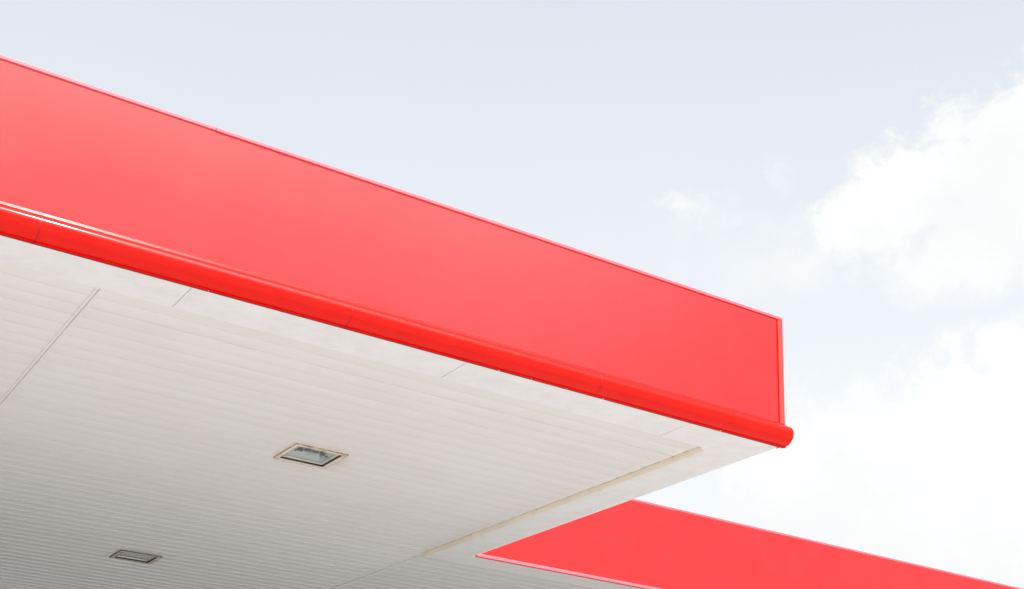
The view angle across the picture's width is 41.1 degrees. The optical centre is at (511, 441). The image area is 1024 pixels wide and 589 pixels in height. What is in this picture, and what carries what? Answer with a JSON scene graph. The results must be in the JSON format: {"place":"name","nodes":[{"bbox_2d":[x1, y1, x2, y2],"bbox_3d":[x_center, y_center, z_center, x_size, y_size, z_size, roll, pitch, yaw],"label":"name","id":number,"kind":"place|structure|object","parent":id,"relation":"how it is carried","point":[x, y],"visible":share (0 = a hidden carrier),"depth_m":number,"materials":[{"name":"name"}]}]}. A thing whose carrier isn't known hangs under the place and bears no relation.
{"place":"outdoors","nodes":[
{"label":"outdoors","id":0,"kind":"place"},
{"bbox_2d":[0,0,1023,588],"label":"sky","id":1,"kind":"structure","parent":0,"point":[850,173],"materials":[{"name":"white"}]},
{"label":"ground","id":2,"kind":"structure","parent":0,"visible":0},
{"bbox_2d":[0,55,793,588],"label":"fuel canopy","id":3,"kind":"object","parent":2,"relation":"on","point":[202,325],"visible":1,"depth_m":9.72,"materials":[{"name":"white metal"}]},
{"bbox_2d":[109,550,162,563],"bbox_3d":[-4.044,1.151,14.733,0.450,0.208,0.420,14,-22,-30],"label":"recessed light","id":4,"kind":"object","parent":3,"relation":"in","point":[132,556],"visible":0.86,"depth_m":14.74,"materials":[{"name":"metal"}]},
{"bbox_2d":[273,443,348,468],"bbox_3d":[-1.633,0.027,11.141,0.460,0.208,0.460,14,-22,-30],"label":"recessed light","id":5,"kind":"object","parent":3,"relation":"in","point":[307,455],"visible":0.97,"depth_m":11.19,"materials":[{"name":"metal"}]},
{"label":"road","id":6,"kind":"structure","parent":0,"visible":0},
{"bbox_2d":[333,499,1021,588],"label":"fuel canopy","id":7,"kind":"object","parent":6,"relation":"on","point":[634,544],"visible":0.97,"depth_m":15.47,"materials":[{"name":"red metal"}]}
]}

